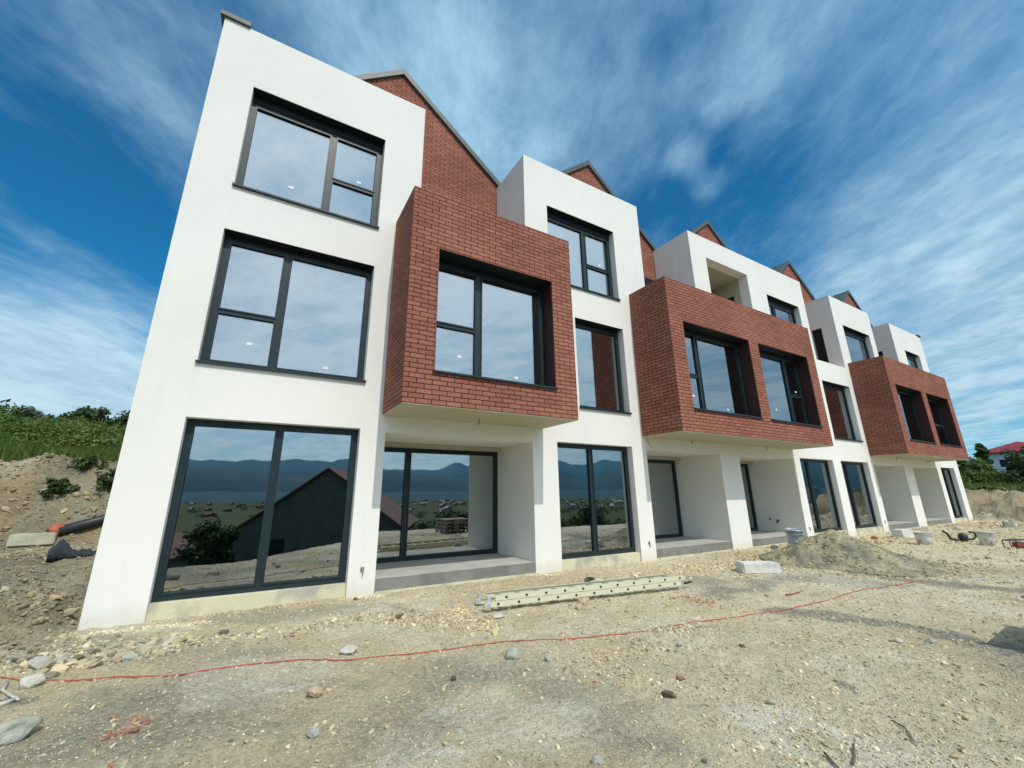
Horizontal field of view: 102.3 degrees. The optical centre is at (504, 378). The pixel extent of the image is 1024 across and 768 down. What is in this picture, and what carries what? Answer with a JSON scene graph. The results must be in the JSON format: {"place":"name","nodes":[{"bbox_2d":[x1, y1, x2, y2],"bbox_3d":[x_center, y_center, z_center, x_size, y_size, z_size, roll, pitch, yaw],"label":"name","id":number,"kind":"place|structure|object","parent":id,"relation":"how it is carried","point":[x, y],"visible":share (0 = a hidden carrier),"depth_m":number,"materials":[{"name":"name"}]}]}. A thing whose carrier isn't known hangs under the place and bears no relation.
{"place":"outdoors","nodes":[
{"label":"outdoors","id":0,"kind":"place"},
{"bbox_2d":[0,454,1023,767],"bbox_3d":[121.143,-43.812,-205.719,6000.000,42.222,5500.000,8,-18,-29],"label":"ground","id":1,"kind":"structure","parent":0,"point":[218,752],"depth_m":3.72,"materials":[{"name":"soil"}]},
{"bbox_2d":[0,697,15,706],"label":"stick","id":2,"kind":"object","parent":1,"relation":"on","point":[4,703],"visible":1,"depth_m":3.30,"materials":[{"name":"grey wood"}]},
{"bbox_2d":[0,681,19,700],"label":"stick","id":3,"kind":"object","parent":1,"relation":"on","point":[6,692],"visible":0.96,"depth_m":3.48,"materials":[{"name":"wood"}]},
{"bbox_2d":[11,658,23,662],"bbox_3d":[-4.863,2.855,4.168,0.252,0.045,0.112,-2,-16,6],"label":"stick","id":4,"kind":"object","parent":1,"relation":"on","point":[14,659],"visible":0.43,"depth_m":4.16,"materials":[{"name":"wood"}]},
{"bbox_2d":[0,399,34,417],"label":"bush","id":5,"kind":"object","parent":1,"relation":"on","point":[16,411],"visible":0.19,"depth_m":21.64,"materials":[{"name":"green plant"}]},
{"bbox_2d":[0,410,39,430],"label":"bush","id":6,"kind":"object","parent":1,"relation":"on","point":[2,414],"visible":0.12,"depth_m":20.03,"materials":[{"name":"green plant"}]},
{"bbox_2d":[0,715,43,746],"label":"boulder","id":7,"kind":"object","parent":1,"relation":"on","point":[17,730],"visible":0.92,"depth_m":2.82,"materials":[{"name":"stone"}]},
{"bbox_2d":[0,432,50,446],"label":"shrub","id":8,"kind":"object","parent":1,"relation":"on","point":[26,437],"visible":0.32,"depth_m":14.62,"materials":[{"name":"green plant"}]},
{"bbox_2d":[0,414,55,435],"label":"shrub","id":9,"kind":"object","parent":1,"relation":"on","point":[4,426],"visible":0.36,"depth_m":16.85,"materials":[{"name":"green plant"}]},
{"bbox_2d":[6,532,57,546],"bbox_3d":[-10.041,3.427,8.779,0.690,0.251,0.272,12,-20,-37],"label":"concrete block","id":10,"kind":"object","parent":1,"relation":"on","point":[29,539],"depth_m":8.69,"materials":[{"name":"grey concrete"}]},
{"bbox_2d":[18,672,45,689],"bbox_3d":[-4.182,2.688,3.642,0.185,0.132,0.150,-6,-16,18],"label":"stone","id":11,"kind":"object","parent":1,"relation":"on","point":[32,681],"visible":0.88,"depth_m":3.61,"materials":[{"name":"white stone"}]},
{"bbox_2d":[4,419,64,438],"bbox_3d":[-19.670,2.586,17.716,3.493,1.599,2.622,2,-16,-9],"label":"shrub","id":12,"kind":"object","parent":1,"relation":"on","point":[24,430],"visible":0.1,"depth_m":17.28,"materials":[{"name":"green plant"}]},
{"bbox_2d":[15,405,54,419],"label":"bush","id":13,"kind":"object","parent":1,"relation":"on","point":[37,414],"visible":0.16,"depth_m":22.96,"materials":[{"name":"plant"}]},
{"bbox_2d":[27,656,50,669],"bbox_3d":[-4.573,2.800,4.052,0.169,0.113,0.146,-4,-16,14],"label":"stone","id":14,"kind":"object","parent":1,"relation":"on","point":[35,663],"visible":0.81,"depth_m":4.03,"materials":[{"name":"grey stone"}]},
{"bbox_2d":[16,416,81,428],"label":"bush","id":15,"kind":"object","parent":1,"relation":"on","point":[40,420],"visible":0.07,"depth_m":20.13,"materials":[{"name":"green plant"}]},
{"bbox_2d":[39,478,80,499],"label":"weed","id":16,"kind":"object","parent":1,"relation":"on","point":[54,486],"visible":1,"depth_m":9.85,"materials":[{"name":"green plant"}]},
{"bbox_2d":[26,418,94,440],"bbox_3d":[-18.962,2.505,17.768,2.772,1.780,3.959,8,-18,-29],"label":"shrub","id":17,"kind":"object","parent":1,"relation":"on","point":[64,428],"visible":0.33,"depth_m":17.25,"materials":[{"name":"green plant"}]},
{"bbox_2d":[52,656,69,661],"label":"stone","id":18,"kind":"object","parent":1,"relation":"on","point":[61,658],"visible":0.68,"depth_m":4.14,"materials":[{"name":"grey stone"}]},
{"bbox_2d":[0,433,122,462],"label":"grass","id":19,"kind":"structure","parent":1,"relation":"on","point":[10,452],"depth_m":12.14,"materials":[{"name":"green plant"}]},
{"bbox_2d":[33,434,102,447],"bbox_3d":[-15.826,2.542,15.169,1.911,1.058,1.823,8,-18,-29],"label":"shrub","id":20,"kind":"object","parent":1,"relation":"on","point":[61,441],"visible":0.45,"depth_m":15.01,"materials":[{"name":"green plant"}]},
{"bbox_2d":[46,539,96,561],"bbox_3d":[-7.585,3.091,7.487,0.950,0.372,0.274,14,-21,-42],"label":"stone","id":21,"kind":"object","parent":1,"relation":"on","point":[61,549],"visible":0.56,"depth_m":7.23,"materials":[{"name":"grey stone"}]},
{"bbox_2d":[46,514,104,535],"bbox_3d":[-9.428,3.378,10.453,0.292,0.991,3.047,-6,-17,20],"label":"drain pipe","id":22,"kind":"object","parent":1,"relation":"on","point":[60,529],"visible":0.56,"depth_m":9.34,"materials":[{"name":"black plastic"}]},
{"bbox_2d":[50,405,105,421],"bbox_3d":[-25.116,2.529,24.386,2.840,2.210,2.854,8,-18,-29],"label":"bush","id":23,"kind":"object","parent":1,"relation":"on","point":[83,412],"visible":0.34,"depth_m":24.45,"materials":[{"name":"green plant"}]},
{"bbox_2d":[46,418,124,440],"bbox_3d":[-17.724,2.751,18.115,3.887,1.754,2.807,0,-16,-3],"label":"shrub","id":24,"kind":"object","parent":1,"relation":"on","point":[83,429],"visible":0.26,"depth_m":17.65,"materials":[{"name":"green plant"}]},
{"bbox_2d":[66,454,108,470],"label":"weed","id":25,"kind":"object","parent":1,"relation":"on","point":[86,461],"visible":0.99,"depth_m":10.73,"materials":[{"name":"green plant"}]},
{"bbox_2d":[62,432,123,447],"bbox_3d":[-15.391,2.803,16.362,1.875,1.125,3.284,-12,-19,35],"label":"shrub","id":26,"kind":"object","parent":1,"relation":"on","point":[108,440],"visible":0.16,"depth_m":15.69,"materials":[{"name":"green plant"}]},
{"bbox_2d":[66,422,126,439],"bbox_3d":[-17.596,2.828,18.883,3.984,1.619,2.949,1,-16,-5],"label":"shrub","id":27,"kind":"object","parent":1,"relation":"on","point":[120,430],"visible":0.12,"depth_m":18.34,"materials":[{"name":"green plant"}]},
{"bbox_2d":[84,421,120,433],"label":"bush","id":28,"kind":"object","parent":1,"relation":"on","point":[112,424],"visible":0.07,"depth_m":22.45,"materials":[{"name":"green plant"}]},
{"bbox_2d":[94,468,116,492],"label":"weed","id":29,"kind":"object","parent":1,"relation":"on","point":[104,482],"visible":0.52,"depth_m":10.50,"materials":[{"name":"green plant"}]},
{"bbox_2d":[85,406,129,430],"bbox_3d":[-22.206,2.725,23.819,2.504,1.954,2.996,-9,-18,28],"label":"bush","id":30,"kind":"object","parent":1,"relation":"on","point":[100,412],"visible":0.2,"depth_m":23.24,"materials":[{"name":"green plant"}]},
{"bbox_2d":[107,733,116,738],"bbox_3d":[-2.723,2.475,2.859,0.054,0.035,0.055,11,-20,-36],"label":"brick shard","id":31,"kind":"object","parent":1,"relation":"on","point":[109,735],"visible":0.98,"depth_m":2.84,"materials":[{"name":"red brick"}]},
{"bbox_2d":[100,425,125,437],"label":"shrub","id":32,"kind":"object","parent":1,"relation":"on","point":[113,431],"visible":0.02,"depth_m":18.38,"materials":[{"name":"green plant"}]},
{"bbox_2d":[114,653,124,657],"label":"stone","id":33,"kind":"object","parent":1,"relation":"on","point":[117,655],"visible":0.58,"depth_m":4.23,"materials":[{"name":"beige stone"}]},
{"bbox_2d":[120,729,129,734],"bbox_3d":[-2.677,2.495,2.907,0.061,0.030,0.046,-4,-16,12],"label":"brick shard","id":34,"kind":"object","parent":1,"relation":"on","point":[125,731],"visible":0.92,"depth_m":2.90,"materials":[{"name":"red brick"}]},
{"bbox_2d":[122,653,138,661],"bbox_3d":[-3.817,2.851,4.205,0.131,0.073,0.098,6,-9,-29],"label":"stone","id":35,"kind":"object","parent":1,"relation":"on","point":[129,656],"visible":0.93,"depth_m":4.18,"materials":[{"name":"grey stone"}]},
{"bbox_2d":[128,726,140,733],"bbox_3d":[-2.615,2.483,2.913,0.061,0.030,0.059,4,-16,-15],"label":"brick shard","id":36,"kind":"object","parent":1,"relation":"on","point":[135,729],"visible":1,"depth_m":2.90,"materials":[{"name":"red brick"}]},
{"bbox_2d":[140,717,150,724],"bbox_3d":[-2.660,2.544,3.050,0.085,0.036,0.056,-8,-18,34],"label":"brick shard","id":37,"kind":"object","parent":1,"relation":"on","point":[146,721],"visible":0.98,"depth_m":3.04,"materials":[{"name":"red brick"}]},
{"bbox_2d":[218,629,228,634],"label":"stone","id":38,"kind":"object","parent":1,"relation":"on","point":[223,631],"visible":0.88,"depth_m":5.03,"materials":[{"name":"grey stone"}]},
{"bbox_2d":[306,727,319,737],"bbox_3d":[-1.329,2.456,2.858,0.092,0.058,0.077,4,-14,-4],"label":"stone","id":39,"kind":"object","parent":1,"relation":"on","point":[313,732],"visible":1,"depth_m":2.84,"materials":[{"name":"grey stone"}]},
{"bbox_2d":[306,686,322,697],"bbox_3d":[-1.574,2.596,3.415,0.125,0.086,0.128,-1,-20,-22],"label":"stone","id":40,"kind":"object","parent":1,"relation":"on","point":[314,691],"visible":1,"depth_m":3.38,"materials":[{"name":"beige stone"}]},
{"bbox_2d":[339,645,357,654],"bbox_3d":[-1.659,2.875,4.351,0.186,0.091,0.165,-5,-16,16],"label":"stone","id":41,"kind":"object","parent":1,"relation":"on","point":[347,649],"visible":0.99,"depth_m":4.31,"materials":[{"name":"grey stone"}]},
{"bbox_2d":[395,613,403,618],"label":"stone","id":42,"kind":"object","parent":1,"relation":"on","point":[398,616],"visible":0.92,"depth_m":5.55,"materials":[{"name":"brown stone"}]},
{"bbox_2d":[0,580,921,680],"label":"cord","id":43,"kind":"object","parent":1,"relation":"on","point":[428,651],"visible":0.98,"depth_m":4.29,"materials":[{"name":"red plastic"}]},
{"bbox_2d":[492,628,497,634],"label":"stone","id":44,"kind":"object","parent":1,"relation":"on","point":[494,631],"visible":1,"depth_m":4.87,"materials":[{"name":"beige stone"}]},
{"bbox_2d":[492,612,503,618],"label":"stone","id":45,"kind":"object","parent":1,"relation":"on","point":[498,615],"visible":0.94,"depth_m":5.52,"materials":[{"name":"grey stone"}]},
{"bbox_2d":[505,647,521,659],"bbox_3d":[0.083,2.791,4.180,0.201,0.119,0.140,15,-22,-43],"label":"stone","id":46,"kind":"object","parent":1,"relation":"on","point":[513,653],"visible":0.96,"depth_m":4.13,"materials":[{"name":"grey stone"}]},
{"bbox_2d":[78,9,973,629],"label":"terraced building","id":47,"kind":"structure","parent":1,"relation":"on","point":[400,337],"depth_m":10.10,"materials":[{"name":"paint"}]},
{"bbox_2d":[151,418,357,602],"bbox_3d":[-3.790,2.018,6.638,2.532,2.553,0.091,8,-18,-29],"label":"glazed door","id":48,"kind":"structure","parent":47,"relation":"in","point":[259,585],"depth_m":6.48,"materials":[{"name":"grey metal"}]},
{"bbox_2d":[195,228,373,382],"bbox_3d":[-3.767,-1.221,7.458,2.571,2.425,0.325,8,-18,-29],"label":"window","id":49,"kind":"structure","parent":47,"relation":"in","point":[290,253],"depth_m":7.39,"materials":[{"name":"grey metal"}]},
{"bbox_2d":[232,87,384,228],"bbox_3d":[-3.788,-4.320,8.329,2.561,2.281,0.325,8,-18,-29],"label":"window","id":50,"kind":"structure","parent":47,"relation":"in","point":[264,102],"depth_m":8.51,"materials":[{"name":"grey metal"}]},
{"bbox_2d":[376,447,497,563],"bbox_3d":[-1.610,2.839,9.439,3.255,2.380,0.091,8,-18,-29],"label":"sliding door","id":51,"kind":"structure","parent":47,"relation":"in","point":[408,451],"depth_m":9.32,"materials":[{"name":"grey metal"}]},
{"bbox_2d":[433,249,558,389],"bbox_3d":[-0.193,-1.048,8.151,2.621,2.411,0.488,8,-18,-29],"label":"window","id":52,"kind":"structure","parent":47,"relation":"in","point":[449,261],"depth_m":8.31,"materials":[{"name":"black glass"}]},
{"bbox_2d":[547,206,620,300],"bbox_3d":[2.148,-3.441,11.637,2.485,2.281,0.325,8,-18,-29],"label":"window","id":53,"kind":"structure","parent":47,"relation":"in","point":[597,237],"depth_m":12.00,"materials":[{"name":"black glass"}]},
{"bbox_2d":[557,443,635,558],"bbox_3d":[2.151,2.898,9.949,2.408,2.553,0.091,8,-18,-29],"label":"glazed door","id":54,"kind":"structure","parent":47,"relation":"in","point":[595,551],"depth_m":10.03,"materials":[{"name":"grey metal"}]},
{"bbox_2d":[575,318,631,413],"bbox_3d":[2.518,-0.290,10.961,1.760,2.425,0.325,8,-18,-29],"label":"window","id":55,"kind":"structure","parent":47,"relation":"in","point":[582,324],"depth_m":11.31,"materials":[{"name":"black glass"}]},
{"bbox_2d":[644,277,653,285],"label":"terrace door","id":56,"kind":"structure","parent":47,"relation":"in","point":[647,281],"depth_m":15.12,"materials":[{"name":"black"}]},
{"bbox_2d":[647,460,682,538],"bbox_3d":[4.301,3.714,12.734,3.152,2.380,0.091,8,-18,-29],"label":"sliding door","id":57,"kind":"structure","parent":47,"relation":"in","point":[672,463],"depth_m":13.36,"materials":[{"name":"black glass"}]},
{"bbox_2d":[683,321,764,418],"bbox_3d":[5.962,-0.137,11.582,3.065,2.411,0.488,8,-18,-29],"label":"window","id":58,"kind":"structure","parent":47,"relation":"in","point":[717,385],"depth_m":11.88,"materials":[{"name":"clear glass"}]},
{"bbox_2d":[740,464,757,530],"bbox_3d":[7.901,4.247,14.740,3.197,2.380,0.091,8,-18,-29],"label":"sliding door","id":59,"kind":"structure","parent":47,"relation":"in","point":[744,467],"depth_m":15.42,"materials":[{"name":"black glass"}]},
{"bbox_2d":[767,295,796,323],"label":"window","id":60,"kind":"structure","parent":47,"relation":"in","point":[778,308],"depth_m":17.20,"materials":[{"name":"clear glass"}]},
{"bbox_2d":[758,343,823,427],"bbox_3d":[8.970,0.309,13.258,2.997,2.411,0.488,8,-18,-29],"label":"window","id":61,"kind":"structure","parent":47,"relation":"in","point":[781,378],"depth_m":13.61,"materials":[{"name":"clear glass"}]},
{"bbox_2d":[812,329,828,362],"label":"window","id":62,"kind":"structure","parent":47,"relation":"in","point":[817,334],"depth_m":19.62,"materials":[{"name":"black"}]},
{"bbox_2d":[800,459,841,532],"bbox_3d":[11.469,4.278,15.142,2.443,2.553,0.091,8,-18,-29],"label":"glazed door","id":63,"kind":"structure","parent":47,"relation":"in","point":[824,513],"depth_m":15.26,"materials":[{"name":"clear glass"}]},
{"bbox_2d":[822,380,863,441],"bbox_3d":[14.111,1.427,17.422,2.492,2.425,0.325,8,-18,-29],"label":"window","id":64,"kind":"structure","parent":47,"relation":"in","point":[836,400],"depth_m":17.70,"materials":[{"name":"clear glass"}]},
{"bbox_2d":[843,325,869,361],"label":"window","id":65,"kind":"structure","parent":47,"relation":"in","point":[856,343],"depth_m":20.35,"materials":[{"name":"clear glass"}]},
{"bbox_2d":[841,461,876,528],"bbox_3d":[14.136,4.673,16.629,2.431,2.553,0.091,8,-18,-29],"label":"glazed door","id":66,"kind":"structure","parent":47,"relation":"in","point":[859,496],"depth_m":16.78,"materials":[{"name":"clear glass"}]},
{"bbox_2d":[905,350,917,367],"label":"window","id":67,"kind":"structure","parent":47,"relation":"in","point":[911,358],"depth_m":23.86,"materials":[{"name":"clear glass"}]},
{"bbox_2d":[895,384,937,443],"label":"window","id":68,"kind":"structure","parent":47,"relation":"in","point":[904,393],"depth_m":18.76,"materials":[{"name":"black glass"}]},
{"bbox_2d":[926,393,961,446],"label":"window","id":69,"kind":"structure","parent":47,"relation":"in","point":[933,400],"depth_m":20.48,"materials":[{"name":"black glass"}]},
{"bbox_2d":[941,468,962,517],"bbox_3d":[23.487,6.058,21.840,2.057,2.553,0.091,8,-18,-29],"label":"glazed door","id":70,"kind":"structure","parent":47,"relation":"in","point":[951,491],"depth_m":22.02,"materials":[{"name":"black glass"}]},
{"bbox_2d":[545,653,552,662],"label":"stone","id":71,"kind":"object","parent":1,"relation":"on","point":[548,657],"visible":0.86,"depth_m":4.08,"materials":[{"name":"grey stone"}]},
{"bbox_2d":[575,603,582,610],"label":"stone","id":72,"kind":"object","parent":1,"relation":"on","point":[579,606],"visible":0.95,"depth_m":5.92,"materials":[{"name":"beige stone"}]},
{"bbox_2d":[475,574,691,607],"bbox_3d":[1.392,3.388,6.652,3.782,0.150,0.472,5,-22,-21],"label":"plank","id":73,"kind":"object","parent":1,"relation":"on","point":[532,595],"visible":1,"depth_m":6.44,"materials":[{"name":"metal"}]},
{"bbox_2d":[577,597,589,605],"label":"stone","id":74,"kind":"object","parent":1,"relation":"on","point":[584,601],"visible":0.81,"depth_m":6.14,"materials":[{"name":"beige stone"}]},
{"bbox_2d":[590,755,603,764],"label":"stone","id":75,"kind":"object","parent":1,"relation":"on","point":[597,760],"visible":1,"depth_m":2.52,"materials":[{"name":"grey stone"}]},
{"bbox_2d":[661,690,675,697],"bbox_3d":[1.329,2.588,3.372,0.121,0.049,0.096,-23,-34,37],"label":"tile shard","id":76,"kind":"object","parent":1,"relation":"on","point":[667,694],"visible":0.99,"depth_m":3.35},
{"bbox_2d":[676,675,685,680],"bbox_3d":[1.550,2.654,3.650,0.072,0.043,0.067,14,-27,-29],"label":"brick shard","id":77,"kind":"object","parent":1,"relation":"on","point":[679,678],"visible":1,"depth_m":3.63,"materials":[{"name":"red brick"}]},
{"bbox_2d":[735,561,780,573],"bbox_3d":[5.229,3.910,8.530,0.791,0.221,0.307,0,-16,-1],"label":"concrete block","id":78,"kind":"object","parent":1,"relation":"on","point":[753,567],"depth_m":8.40,"materials":[{"name":"grey concrete"}]},
{"bbox_2d":[785,528,803,543],"bbox_3d":[8.061,4.502,11.445,0.434,0.600,0.450,-10,-15,36],"label":"bucket","id":79,"kind":"object","parent":1,"relation":"on","point":[794,535],"visible":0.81,"depth_m":11.34,"materials":[{"name":"plastic"}]},
{"bbox_2d":[823,751,839,767],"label":"stick","id":80,"kind":"object","parent":1,"relation":"on","point":[830,759],"visible":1,"depth_m":2.52,"materials":[{"name":"brown wood"}]},
{"bbox_2d":[852,743,855,765],"bbox_3d":[2.160,2.332,2.555,0.019,0.021,0.260,-13,-20,37],"label":"rod","id":81,"kind":"object","parent":1,"relation":"on","point":[854,754],"visible":1,"depth_m":2.56,"materials":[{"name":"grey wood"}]},
{"bbox_2d":[760,529,949,577],"bbox_3d":[7.998,3.993,9.650,5.500,0.852,4.200,8,-18,-29],"label":"sand pile","id":82,"kind":"object","parent":1,"relation":"on","point":[847,549],"visible":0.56,"depth_m":8.98,"materials":[{"name":"grey sand"}]},
{"bbox_2d":[894,638,903,642],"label":"stone","id":83,"kind":"object","parent":1,"relation":"on","point":[898,640],"visible":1,"depth_m":4.49,"materials":[{"name":"grey stone"}]},
{"bbox_2d":[891,720,914,741],"bbox_3d":[2.734,2.407,2.815,0.044,0.020,0.300,-6,-17,20],"label":"stick","id":84,"kind":"object","parent":1,"relation":"on","point":[905,729],"visible":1,"depth_m":2.85,"materials":[{"name":"brown wood"}]},
{"bbox_2d":[891,529,914,537],"bbox_3d":[14.180,5.548,14.714,0.630,0.309,0.361,5,-16,-18],"label":"concrete block","id":85,"kind":"object","parent":1,"relation":"on","point":[902,533],"depth_m":14.59,"materials":[{"name":"grey concrete"}]},
{"bbox_2d":[913,531,932,544],"bbox_3d":[12.830,4.909,12.646,0.424,0.370,0.440,2,-16,-9],"label":"bucket","id":86,"kind":"object","parent":1,"relation":"on","point":[923,538],"visible":0.95,"depth_m":12.53,"materials":[{"name":"white plastic"}]},
{"bbox_2d":[926,638,936,643],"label":"stone","id":87,"kind":"object","parent":1,"relation":"on","point":[930,640],"visible":1,"depth_m":4.47,"materials":[{"name":"grey stone"}]},
{"bbox_2d":[952,526,963,529],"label":"stone","id":88,"kind":"object","parent":1,"relation":"on","point":[957,528],"visible":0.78,"depth_m":17.18,"materials":[{"name":"grey stone"}]},
{"bbox_2d":[956,460,982,473],"bbox_3d":[39.166,7.829,34.957,2.576,2.572,2.383,-8,-17,25],"label":"tree","id":89,"kind":"object","parent":1,"relation":"on","point":[964,466],"visible":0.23,"depth_m":34.96,"materials":[{"name":"green plant"}]},
{"bbox_2d":[966,457,996,474],"bbox_3d":[42.336,8.421,37.458,3.210,2.607,2.613,-13,-20,37],"label":"tree","id":90,"kind":"object","parent":1,"relation":"on","point":[988,467],"visible":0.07,"depth_m":36.80,"materials":[{"name":"green plant"}]},
{"bbox_2d":[974,443,993,464],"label":"tree","id":91,"kind":"object","parent":1,"relation":"on","point":[982,452],"visible":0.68,"depth_m":48.80,"materials":[{"name":"green plant"}]},
{"bbox_2d":[959,469,1011,483],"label":"shrub","id":92,"kind":"object","parent":1,"relation":"on","point":[974,476],"visible":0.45,"depth_m":32.74,"materials":[{"name":"green plant"}]},
{"bbox_2d":[975,531,995,545],"bbox_3d":[14.370,4.789,12.316,0.410,0.400,0.394,-2,-15,24],"label":"bucket","id":93,"kind":"object","parent":1,"relation":"on","point":[985,538],"visible":0.98,"depth_m":12.21,"materials":[{"name":"white plastic"}]},
{"bbox_2d":[963,480,1023,491],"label":"grass","id":94,"kind":"structure","parent":1,"relation":"on","point":[994,485],"depth_m":27.28,"materials":[{"name":"green plant"}]},
{"bbox_2d":[972,442,1023,472],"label":"house","id":95,"kind":"structure","parent":1,"relation":"on","point":[1000,461],"depth_m":69.24,"materials":[{"name":"paint"}]},
{"bbox_2d":[999,459,1007,466],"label":"window","id":96,"kind":"structure","parent":95,"relation":"in","point":[1003,463],"depth_m":68.84,"materials":[{"name":"glass"}]},
{"bbox_2d":[992,446,1023,485],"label":"tree","id":97,"kind":"object","parent":1,"relation":"on","point":[1018,460],"visible":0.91,"depth_m":30.10,"materials":[{"name":"green plant"}]},
{"bbox_2d":[1002,521,1014,526],"bbox_3d":[22.550,6.541,18.489,0.309,0.262,0.458,-14,-21,41],"label":"concrete block","id":98,"kind":"object","parent":1,"relation":"on","point":[1008,523],"depth_m":18.35,"materials":[{"name":"grey concrete"}]},
{"bbox_2d":[1001,539,1023,548],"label":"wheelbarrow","id":99,"kind":"object","parent":1,"relation":"on","point":[1018,543],"visible":0.96,"depth_m":11.71,"materials":[{"name":"red metal"}]},
{"bbox_2d":[1005,456,1022,476],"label":"tree","id":100,"kind":"object","parent":1,"relation":"on","point":[1008,467],"visible":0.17,"depth_m":31.42,"materials":[{"name":"green plant"}]},
{"bbox_2d":[0,0,1023,465],"label":"sky","id":101,"kind":"structure","parent":0,"point":[874,148],"materials":[{"name":"blue"}]},
{"bbox_2d":[584,577,601,581],"bbox_3d":[1.679,3.691,7.577,0.502,0.111,0.208,2,-16,-8],"label":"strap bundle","id":102,"kind":"object","parent":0,"point":[591,579],"visible":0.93,"depth_m":7.50,"materials":[{"name":"plastic"}]},
{"bbox_2d":[942,530,976,540],"bbox_3d":[14.707,5.136,13.490,1.083,0.354,0.548,3,-16,-13],"label":"wheelbarrow","id":103,"kind":"object","parent":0,"point":[962,536],"visible":0.98,"depth_m":13.32,"materials":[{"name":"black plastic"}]}
]}

